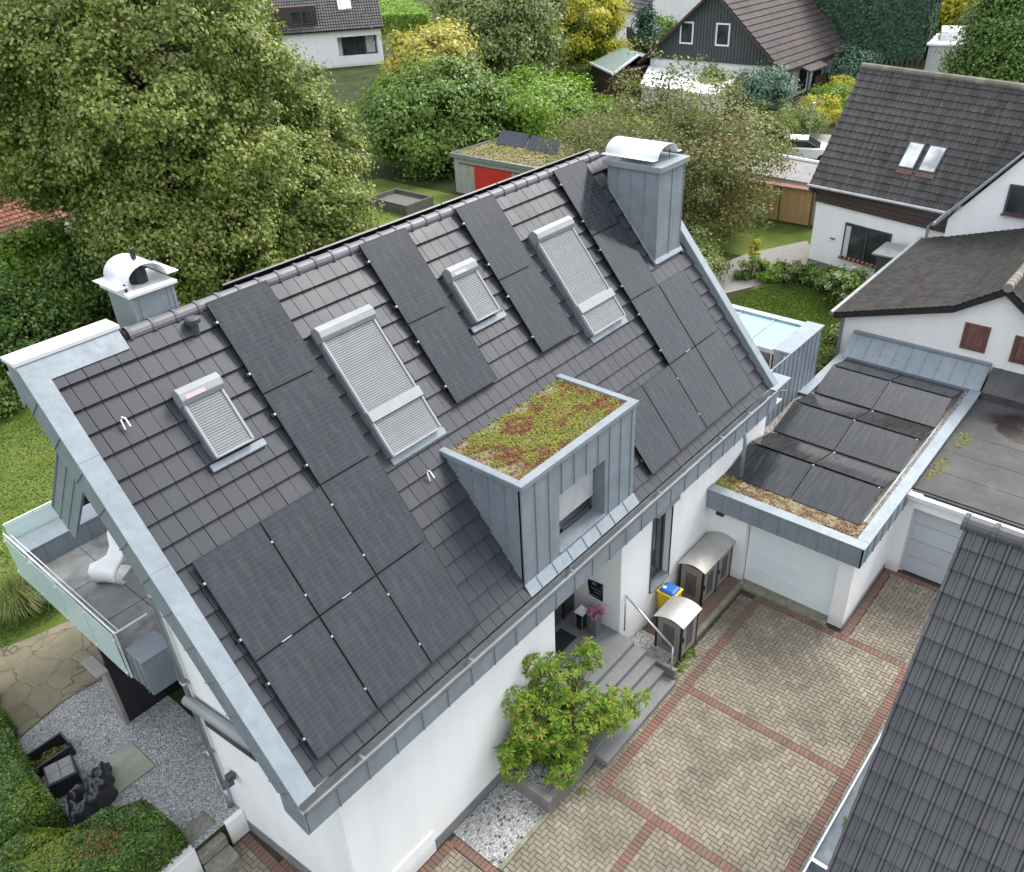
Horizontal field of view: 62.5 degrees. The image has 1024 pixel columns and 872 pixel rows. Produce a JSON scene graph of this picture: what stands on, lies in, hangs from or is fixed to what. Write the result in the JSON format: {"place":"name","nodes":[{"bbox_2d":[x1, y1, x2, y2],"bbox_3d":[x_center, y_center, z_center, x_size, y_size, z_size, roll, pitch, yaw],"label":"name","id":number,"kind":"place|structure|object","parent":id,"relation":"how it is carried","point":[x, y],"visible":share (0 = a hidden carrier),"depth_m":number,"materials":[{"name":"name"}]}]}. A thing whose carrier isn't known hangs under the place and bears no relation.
{"place":"outdoors","nodes":[
{"label":"outdoors","id":0,"kind":"place"},
{"bbox_2d":[0,194,72,240],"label":"tiled roof","id":1,"kind":"structure","parent":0,"point":[10,218],"depth_m":44.47,"materials":[{"name":"tile"}]},
{"bbox_2d":[0,621,104,739],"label":"patio","id":2,"kind":"structure","parent":0,"point":[44,674],"depth_m":20.03,"materials":[{"name":"stone"}]},
{"bbox_2d":[267,0,383,69],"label":"house","id":3,"kind":"structure","parent":0,"point":[340,33],"depth_m":95.33,"materials":[{"name":"white paint"}]},
{"bbox_2d":[0,178,840,647],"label":"lawn","id":4,"kind":"structure","parent":0,"point":[778,234],"depth_m":29.39,"materials":[{"name":"plant"}]},
{"bbox_2d":[0,568,50,624],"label":"ornamental grass","id":5,"kind":"object","parent":4,"relation":"on","point":[14,603],"depth_m":21.24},
{"bbox_2d":[0,384,58,647],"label":"turf","id":6,"kind":"structure","parent":4,"relation":"on","point":[15,506],"depth_m":27.24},
{"bbox_2d":[369,188,433,215],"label":"raised bed","id":7,"kind":"object","parent":4,"relation":"on","point":[401,202],"visible":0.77,"depth_m":49.90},
{"bbox_2d":[719,177,814,228],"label":"wooden fence","id":8,"kind":"object","parent":4,"relation":"on","point":[795,206],"visible":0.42,"depth_m":44.07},
{"bbox_2d":[731,283,840,360],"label":"turf","id":9,"kind":"structure","parent":4,"relation":"on","point":[801,288],"depth_m":36.15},
{"bbox_2d":[0,0,1003,869],"bbox_3d":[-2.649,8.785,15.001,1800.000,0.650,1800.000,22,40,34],"label":"ground","id":10,"kind":"structure","parent":0,"point":[344,88],"depth_m":68.42,"materials":[{"name":"soil"}]},
{"bbox_2d":[0,369,29,420],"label":"bush","id":11,"kind":"object","parent":10,"relation":"on","point":[13,401],"visible":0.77,"depth_m":30.55,"materials":[{"name":"green plant"}]},
{"bbox_2d":[0,261,94,392],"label":"round bush","id":12,"kind":"object","parent":10,"relation":"on","point":[17,303],"visible":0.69,"depth_m":32.16,"materials":[{"name":"green plant"}]},
{"bbox_2d":[0,210,97,294],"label":"leafy bush","id":13,"kind":"object","parent":10,"relation":"on","point":[20,250],"visible":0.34,"depth_m":37.05,"materials":[{"name":"green plant"}]},
{"bbox_2d":[21,210,113,323],"bbox_3d":[-18.669,-7.510,38.420,6.608,5.994,7.287,22,40,34],"label":"dark bush","id":14,"kind":"object","parent":10,"relation":"on","point":[72,267],"visible":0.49,"depth_m":36.72,"materials":[{"name":"green plant"}]},
{"bbox_2d":[18,679,239,848],"bbox_3d":[-8.710,7.261,17.293,5.800,0.001,4.800,22,40,34],"label":"gravel bed","id":15,"kind":"object","parent":10,"relation":"on","point":[178,784],"depth_m":18.15,"materials":[{"name":"gravel"}]},
{"bbox_2d":[0,698,69,846],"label":"clipped hedge","id":16,"kind":"object","parent":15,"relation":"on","point":[26,798],"visible":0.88,"depth_m":16.38,"materials":[{"name":"green plant"}]},
{"bbox_2d":[27,731,75,777],"bbox_3d":[-9.801,6.771,17.865,0.500,0.340,0.860,22,40,34],"label":"planter box","id":17,"kind":"object","parent":15,"relation":"on","point":[51,750],"visible":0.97,"depth_m":17.90,"materials":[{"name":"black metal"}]},
{"bbox_2d":[43,754,82,799],"bbox_3d":[-9.207,6.994,17.330,0.560,0.480,0.560,-23,37,-29],"label":"storage box","id":18,"kind":"object","parent":15,"relation":"on","point":[63,777],"visible":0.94,"depth_m":17.16,"materials":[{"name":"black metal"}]},
{"bbox_2d":[67,761,117,827],"bbox_3d":[-8.412,7.164,16.892,0.778,0.568,1.495,14,36,24],"label":"covered barbecue","id":19,"kind":"object","parent":15,"relation":"on","point":[95,792],"visible":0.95,"depth_m":16.76,"materials":[{"name":"black fabric"}]},
{"bbox_2d":[0,798,191,871],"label":"clipped hedge","id":20,"kind":"object","parent":15,"relation":"on","point":[140,835],"visible":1,"depth_m":15.38,"materials":[{"name":"green plant"}]},
{"bbox_2d":[86,741,154,793],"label":"stepping slab","id":21,"kind":"structure","parent":15,"relation":"on","point":[130,762],"depth_m":17.71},
{"bbox_2d":[158,844,203,871],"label":"garden wall","id":22,"kind":"structure","parent":10,"relation":"on","point":[187,860],"depth_m":15.86,"materials":[{"name":"white paint"}]},
{"bbox_2d":[0,0,388,306],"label":"oak tree","id":23,"kind":"object","parent":10,"relation":"on","point":[204,167],"visible":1,"depth_m":32.56,"materials":[{"name":"green plant"}]},
{"bbox_2d":[0,136,790,871],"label":"house","id":24,"kind":"structure","parent":10,"relation":"on","point":[540,500],"depth_m":15.41,"materials":[{"name":"white paint"}]},
{"bbox_2d":[87,530,130,584],"bbox_3d":[-8.646,2.608,18.230,0.722,1.097,0.931,3,33,10],"label":"lounge chair","id":25,"kind":"object","parent":24,"relation":"on","point":[108,567],"visible":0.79,"depth_m":18.15,"materials":[{"name":"white plastic"}]},
{"bbox_2d":[171,372,266,472],"bbox_3d":[-4.624,-0.284,13.224,0.928,1.188,1.000,22,40,34],"label":"roof window","id":26,"kind":"structure","parent":24,"relation":"in","point":[204,402],"depth_m":13.08,"materials":[{"name":"metal"}]},
{"bbox_2d":[192,523,317,660],"bbox_3d":[-3.851,2.327,12.743,1.129,1.346,1.174,22,40,34],"label":"solar panel","id":27,"kind":"object","parent":24,"relation":"attached to","point":[256,591],"visible":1,"depth_m":12.71,"materials":[{"name":"glass"}]},
{"bbox_2d":[205,280,319,393],"bbox_3d":[-4.133,-1.669,14.080,1.129,1.346,1.174,22,40,34],"label":"solar panel","id":28,"kind":"object","parent":24,"relation":"attached to","point":[264,337],"visible":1,"depth_m":14.05,"materials":[{"name":"glass"}]},
{"bbox_2d":[255,617,377,759],"bbox_3d":[-2.942,3.810,12.829,1.129,1.346,1.174,22,40,34],"label":"solar panel","id":29,"kind":"object","parent":24,"relation":"attached to","point":[317,687],"visible":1,"depth_m":12.80,"materials":[{"name":"glass"}]},
{"bbox_2d":[260,486,374,614],"bbox_3d":[-3.081,1.811,13.495,1.129,1.346,1.174,22,40,34],"label":"solar panel","id":30,"kind":"object","parent":24,"relation":"attached to","point":[319,551],"visible":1,"depth_m":13.46,"materials":[{"name":"glass"}]},
{"bbox_2d":[263,367,373,484],"bbox_3d":[-3.223,-0.186,14.164,1.129,1.346,1.174,22,40,34],"label":"solar panel","id":31,"kind":"object","parent":24,"relation":"attached to","point":[320,427],"visible":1,"depth_m":14.13,"materials":[{"name":"glass"}]},
{"bbox_2d":[320,454,426,573],"bbox_3d":[-2.312,1.296,14.248,1.129,1.346,1.174,22,40,34],"label":"solar panel","id":32,"kind":"object","parent":24,"relation":"attached to","point":[374,513],"visible":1,"depth_m":14.22,"materials":[{"name":"glass"}]},
{"bbox_2d":[319,576,430,708],"bbox_3d":[-2.170,3.294,13.579,1.129,1.346,1.174,22,40,34],"label":"solar panel","id":33,"kind":"object","parent":24,"relation":"attached to","point":[375,640],"visible":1,"depth_m":13.55,"materials":[{"name":"glass"}]},
{"bbox_2d":[310,304,446,465],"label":"roof window","id":34,"kind":"structure","parent":24,"relation":"in","point":[395,410],"depth_m":14.95,"materials":[{"name":"metal"}]},
{"bbox_2d":[358,227,450,323],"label":"solar panel","id":35,"kind":"object","parent":24,"relation":"attached to","point":[406,277],"visible":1,"depth_m":16.11,"materials":[{"name":"glass"}]},
{"bbox_2d":[376,539,479,662],"bbox_3d":[-1.403,2.780,14.335,1.129,1.346,1.174,22,40,34],"label":"solar panel","id":36,"kind":"object","parent":24,"relation":"attached to","point":[429,601],"visible":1,"depth_m":14.30,"materials":[{"name":"glass"}]},
{"bbox_2d":[408,304,497,403],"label":"solar panel","id":37,"kind":"object","parent":24,"relation":"attached to","point":[455,356],"visible":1,"depth_m":16.20,"materials":[{"name":"glass"}]},
{"bbox_2d":[441,257,506,332],"bbox_3d":[-0.791,-2.882,16.992,0.922,1.181,1.020,22,40,34],"label":"roof window","id":38,"kind":"structure","parent":24,"relation":"in","point":[469,289],"depth_m":16.83,"materials":[{"name":"metal"}]},
{"bbox_2d":[454,194,533,280],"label":"solar panel","id":39,"kind":"object","parent":24,"relation":"attached to","point":[495,238],"visible":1,"depth_m":17.76,"materials":[{"name":"glass"}]},
{"bbox_2d":[499,264,575,351],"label":"solar panel","id":40,"kind":"object","parent":24,"relation":"attached to","point":[539,310],"visible":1,"depth_m":17.84,"materials":[{"name":"glass"}]},
{"bbox_2d":[527,215,627,343],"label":"roof window","id":41,"kind":"structure","parent":24,"relation":"in","point":[557,244],"depth_m":18.71,"materials":[{"name":"metal"}]},
{"bbox_2d":[552,159,620,235],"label":"solar panel","id":42,"kind":"object","parent":24,"relation":"attached to","point":[586,196],"visible":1,"depth_m":19.83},
{"bbox_2d":[592,222,657,299],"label":"solar panel","id":43,"kind":"object","parent":24,"relation":"attached to","point":[625,261],"visible":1,"depth_m":19.92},
{"bbox_2d":[627,386,680,474],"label":"solar panel","id":44,"kind":"object","parent":24,"relation":"attached to","point":[656,446],"visible":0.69,"depth_m":18.67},
{"bbox_2d":[630,285,694,364],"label":"solar panel","id":45,"kind":"object","parent":24,"relation":"attached to","point":[663,324],"visible":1,"depth_m":20.00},
{"bbox_2d":[649,495,680,593],"bbox_3d":[3.569,2.596,20.391,0.400,2.520,0.960,22,40,34],"label":"front window","id":46,"kind":"structure","parent":24,"relation":"in","point":[658,576],"depth_m":20.71,"materials":[{"name":"metal"}]},
{"bbox_2d":[641,365,706,449],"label":"solar panel","id":47,"kind":"object","parent":24,"relation":"attached to","point":[667,395],"visible":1,"depth_m":19.34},
{"bbox_2d":[659,270,718,344],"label":"solar panel","id":48,"kind":"object","parent":24,"relation":"attached to","point":[688,306],"visible":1,"depth_m":20.76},
{"bbox_2d":[670,347,730,427],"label":"solar panel","id":49,"kind":"object","parent":24,"relation":"attached to","point":[701,387],"visible":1,"depth_m":20.09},
{"bbox_2d":[695,329,753,406],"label":"solar panel","id":50,"kind":"object","parent":24,"relation":"attached to","point":[724,366],"visible":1,"depth_m":20.85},
{"bbox_2d":[379,0,431,32],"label":"clipped hedge","id":51,"kind":"object","parent":10,"relation":"on","point":[394,13],"visible":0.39,"depth_m":121.78,"materials":[{"name":"green plant"}]},
{"bbox_2d":[371,15,491,111],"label":"yellow tipped shrub","id":52,"kind":"object","parent":10,"relation":"on","point":[444,40],"visible":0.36,"depth_m":68.51,"materials":[{"name":"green plant"}]},
{"bbox_2d":[339,44,534,183],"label":"leafy tree","id":53,"kind":"object","parent":10,"relation":"on","point":[416,131],"visible":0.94,"depth_m":53.89,"materials":[{"name":"green plant"}]},
{"bbox_2d":[407,0,574,87],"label":"olive green tree","id":54,"kind":"object","parent":10,"relation":"on","point":[500,25],"visible":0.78,"depth_m":73.03,"materials":[{"name":"green plant"}]},
{"bbox_2d":[449,137,582,193],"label":"garden shed","id":55,"kind":"structure","parent":10,"relation":"on","point":[483,164],"depth_m":50.54,"materials":[{"name":"grey metal"}]},
{"bbox_2d":[489,60,624,144],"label":"bright green tree","id":56,"kind":"object","parent":10,"relation":"on","point":[542,105],"visible":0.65,"depth_m":55.38,"materials":[{"name":"green plant"}]},
{"bbox_2d":[518,0,639,68],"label":"yellow tree","id":57,"kind":"object","parent":10,"relation":"on","point":[596,40],"visible":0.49,"depth_m":80.74,"materials":[{"name":"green plant"}]},
{"bbox_2d":[588,47,649,96],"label":"garden shed","id":58,"kind":"structure","parent":10,"relation":"on","point":[604,68],"depth_m":76.76,"materials":[{"name":"green metal"}]},
{"bbox_2d":[623,3,663,56],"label":"dark fir","id":59,"kind":"object","parent":10,"relation":"on","point":[648,30],"visible":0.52,"depth_m":82.20,"materials":[{"name":"green plant"}]},
{"bbox_2d":[514,68,809,246],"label":"sparse autumn tree","id":60,"kind":"object","parent":10,"relation":"on","point":[701,149],"visible":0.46,"depth_m":40.25,"materials":[{"name":"green plant"}]},
{"bbox_2d":[616,37,728,136],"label":"half bare tree","id":61,"kind":"object","parent":10,"relation":"on","point":[660,93],"visible":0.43,"depth_m":52.07,"materials":[{"name":"green plant"}]},
{"bbox_2d":[640,66,739,123],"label":"carport","id":62,"kind":"object","parent":10,"relation":"on","point":[656,69],"visible":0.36,"depth_m":68.20,"materials":[{"name":"white paint"}]},
{"bbox_2d":[690,223,738,289],"bbox_3d":[8.038,-7.632,38.024,4.403,3.357,4.697,22,40,34],"label":"shrub","id":63,"kind":"object","parent":10,"relation":"on","point":[716,264],"visible":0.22,"depth_m":37.52,"materials":[{"name":"green plant"}]},
{"bbox_2d":[676,107,809,174],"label":"autumn bush","id":64,"kind":"object","parent":10,"relation":"on","point":[779,131],"visible":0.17,"depth_m":50.34,"materials":[{"name":"green plant"}]},
{"bbox_2d":[696,151,818,225],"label":"garage","id":65,"kind":"structure","parent":10,"relation":"on","point":[804,167],"depth_m":45.34,"materials":[{"name":"white paint"}]},
{"bbox_2d":[727,60,803,114],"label":"ball juniper","id":66,"kind":"object","parent":10,"relation":"on","point":[766,83],"visible":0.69,"depth_m":63.44,"materials":[{"name":"green plant"}]},
{"bbox_2d":[732,304,824,426],"bbox_3d":[6.060,-1.409,26.166,4.890,3.920,4.720,22,40,34],"label":"conservatory","id":67,"kind":"object","parent":10,"relation":"on","point":[788,347],"visible":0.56,"depth_m":24.97,"materials":[{"name":"metal"}]},
{"bbox_2d":[774,101,833,136],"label":"garden bush","id":68,"kind":"object","parent":10,"relation":"on","point":[818,124],"visible":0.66,"depth_m":59.10,"materials":[{"name":"green plant"}]},
{"bbox_2d":[793,92,842,125],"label":"garden bush","id":69,"kind":"object","parent":10,"relation":"on","point":[835,112],"visible":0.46,"depth_m":62.92,"materials":[{"name":"yellow plant"}]},
{"bbox_2d":[818,264,872,305],"bbox_3d":[14.249,-6.241,35.438,2.766,2.159,2.497,22,40,34],"label":"hydrangea","id":70,"kind":"object","parent":10,"relation":"on","point":[850,282],"visible":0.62,"depth_m":35.03,"materials":[{"name":"green plant"}]},
{"bbox_2d":[820,39,884,81],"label":"ball juniper","id":71,"kind":"object","parent":10,"relation":"on","point":[849,61],"visible":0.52,"depth_m":72.44,"materials":[{"name":"green plant"}]},
{"bbox_2d":[812,0,942,69],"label":"dark conifer hedge","id":72,"kind":"object","parent":10,"relation":"on","point":[894,31],"visible":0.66,"depth_m":73.91,"materials":[{"name":"green plant"}]},
{"bbox_2d":[807,62,1023,278],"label":"house","id":73,"kind":"structure","parent":10,"relation":"on","point":[909,156],"depth_m":34.54,"materials":[{"name":"tile"}]},
{"bbox_2d":[838,222,891,268],"bbox_3d":[15.193,-8.169,36.379,0.140,1.600,2.300,-24,38,-29],"label":"window","id":74,"kind":"structure","parent":73,"relation":"in","point":[863,241],"depth_m":36.43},
{"bbox_2d":[1000,184,1023,218],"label":"window","id":75,"kind":"structure","parent":73,"relation":"in","point":[1014,204],"depth_m":29.92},
{"bbox_2d":[829,228,1023,376],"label":"house","id":76,"kind":"structure","parent":10,"relation":"on","point":[962,294],"depth_m":26.40,"materials":[{"name":"tile"}]},
{"bbox_2d":[924,26,981,75],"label":"chimney","id":77,"kind":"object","parent":10,"relation":"on","point":[937,41],"depth_m":74.25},
{"bbox_2d":[926,0,982,57],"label":"background tree","id":78,"kind":"object","parent":10,"relation":"on","point":[950,9],"visible":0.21,"depth_m":80.53,"materials":[{"name":"yellow plant"}]},
{"bbox_2d":[930,0,1023,82],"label":"tall conifer","id":79,"kind":"object","parent":10,"relation":"on","point":[993,30],"visible":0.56,"depth_m":57.82,"materials":[{"name":"green plant"}]},
{"bbox_2d":[204,568,940,871],"bbox_3d":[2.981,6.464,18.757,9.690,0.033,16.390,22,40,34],"label":"driveway","id":80,"kind":"structure","parent":0,"point":[738,653],"depth_m":18.05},
{"bbox_2d":[182,812,241,871],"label":"garden steps","id":81,"kind":"structure","parent":80,"relation":"on","point":[227,858],"depth_m":16.33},
{"bbox_2d":[502,722,594,812],"bbox_3d":[0.780,6.916,17.803,1.260,0.460,1.610,22,40,34],"label":"planter bed","id":82,"kind":"object","parent":80,"relation":"on","point":[535,789],"visible":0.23,"depth_m":17.34,"materials":[{"name":"concrete"}]},
{"bbox_2d":[493,636,651,789],"bbox_3d":[1.176,5.481,17.366,2.002,2.705,3.722,22,40,34],"label":"rhododendron","id":83,"kind":"object","parent":82,"relation":"on","point":[547,743],"visible":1,"depth_m":17.15,"materials":[{"name":"green plant"}]},
{"bbox_2d":[453,629,670,867],"bbox_3d":[1.471,6.532,18.578,1.200,0.158,6.830,22,40,34],"label":"gravel strip","id":84,"kind":"object","parent":80,"relation":"on","point":[510,804],"visible":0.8,"depth_m":16.98,"materials":[{"name":"gravel"}]},
{"bbox_2d":[555,610,676,766],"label":"entrance steps","id":85,"kind":"structure","parent":80,"relation":"on","point":[628,662],"depth_m":19.39,"materials":[{"name":"stone"}]},
{"bbox_2d":[498,579,744,871],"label":"kerb","id":86,"kind":"structure","parent":80,"relation":"on","point":[716,612],"depth_m":20.86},
{"bbox_2d":[643,576,740,662],"bbox_3d":[4.444,4.544,21.573,1.050,0.130,3.900,22,40,34],"label":"bin store pad","id":87,"kind":"object","parent":80,"relation":"on","point":[713,600],"visible":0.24,"depth_m":21.83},
{"bbox_2d":[654,596,701,660],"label":"bin shed","id":88,"kind":"structure","parent":87,"relation":"on","point":[680,633],"depth_m":20.01,"materials":[{"name":"silver metal"}]},
{"bbox_2d":[677,531,735,606],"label":"bin shed","id":89,"kind":"structure","parent":87,"relation":"on","point":[708,555],"depth_m":21.59,"materials":[{"name":"silver metal"}]},
{"bbox_2d":[742,578,827,624],"bbox_3d":[6.627,4.098,22.169,3.430,0.055,0.390,22,40,34],"label":"door sill strip","id":90,"kind":"object","parent":80,"relation":"on","point":[788,603],"depth_m":21.78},
{"bbox_2d":[706,329,992,629],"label":"garage","id":91,"kind":"structure","parent":80,"relation":"on","point":[831,567],"depth_m":21.56,"materials":[{"name":"white paint"}]},
{"bbox_2d":[726,443,811,498],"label":"solar panel","id":92,"kind":"object","parent":91,"relation":"on","point":[781,475],"visible":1,"depth_m":21.83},
{"bbox_2d":[751,432,831,463],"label":"solar panel","id":93,"kind":"object","parent":91,"relation":"on","point":[793,448],"visible":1,"depth_m":22.67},
{"bbox_2d":[743,525,839,615],"bbox_3d":[7.070,3.277,21.393,2.395,2.130,0.052,22,40,34],"label":"door","id":94,"kind":"structure","parent":91,"relation":"in","point":[803,575],"depth_m":21.45,"materials":[{"name":"white metal"}]},
{"bbox_2d":[773,402,853,450],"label":"solar panel","id":95,"kind":"object","parent":91,"relation":"on","point":[817,427],"visible":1,"depth_m":23.57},
{"bbox_2d":[795,393,869,419],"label":"solar panel","id":96,"kind":"object","parent":91,"relation":"on","point":[834,406],"visible":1,"depth_m":24.39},
{"bbox_2d":[790,465,881,524],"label":"solar panel","id":97,"kind":"object","parent":91,"relation":"on","point":[846,498],"visible":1,"depth_m":20.86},
{"bbox_2d":[814,366,888,408],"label":"solar panel","id":98,"kind":"object","parent":91,"relation":"on","point":[855,388],"visible":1,"depth_m":25.30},
{"bbox_2d":[814,453,897,487],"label":"solar panel","id":99,"kind":"object","parent":91,"relation":"on","point":[861,471],"visible":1,"depth_m":21.67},
{"bbox_2d":[833,359,902,380],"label":"solar panel","id":100,"kind":"object","parent":91,"relation":"on","point":[869,370],"visible":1,"depth_m":26.11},
{"bbox_2d":[834,420,918,472],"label":"solar panel","id":101,"kind":"object","parent":91,"relation":"on","point":[884,448],"visible":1,"depth_m":22.58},
{"bbox_2d":[856,411,932,439],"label":"solar panel","id":102,"kind":"object","parent":91,"relation":"on","point":[903,427],"visible":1,"depth_m":23.39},
{"bbox_2d":[872,382,951,427],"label":"solar panel","id":103,"kind":"object","parent":91,"relation":"on","point":[925,408],"visible":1,"depth_m":24.30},
{"bbox_2d":[891,374,962,398],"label":"solar panel","id":104,"kind":"object","parent":91,"relation":"on","point":[929,386],"visible":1,"depth_m":25.11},
{"bbox_2d":[241,568,939,871],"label":"driveway border","id":105,"kind":"object","parent":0,"point":[269,861],"visible":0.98,"depth_m":17.90,"materials":[{"name":"brick"}]},
{"bbox_2d":[596,0,700,46],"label":"house","id":106,"kind":"structure","parent":0,"point":[677,8],"depth_m":93.42,"materials":[{"name":"white paint"}]},
{"bbox_2d":[637,0,847,98],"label":"house","id":107,"kind":"structure","parent":0,"point":[802,36],"depth_m":71.15,"materials":[{"name":"tile"}]},
{"bbox_2d":[715,133,830,292],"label":"garden path","id":108,"kind":"structure","parent":0,"point":[793,252],"depth_m":40.60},
{"bbox_2d":[782,134,827,160],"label":"parked car","id":109,"kind":"object","parent":108,"relation":"on","point":[810,147],"visible":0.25,"depth_m":53.82,"materials":[{"name":"white metal"}]},
{"bbox_2d":[802,512,1023,871],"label":"house","id":110,"kind":"structure","parent":0,"point":[937,784],"depth_m":12.06,"materials":[{"name":"grey tile"}]},
{"bbox_2d":[885,367,1023,583],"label":"garage","id":111,"kind":"structure","parent":0,"point":[976,467],"depth_m":21.98,"materials":[{"name":"white paint"}]},
{"bbox_2d":[899,508,962,583],"bbox_3d":[11.365,3.046,21.392,2.620,2.200,0.080,22,40,34],"label":"door","id":112,"kind":"structure","parent":111,"relation":"in","point":[931,543],"depth_m":21.81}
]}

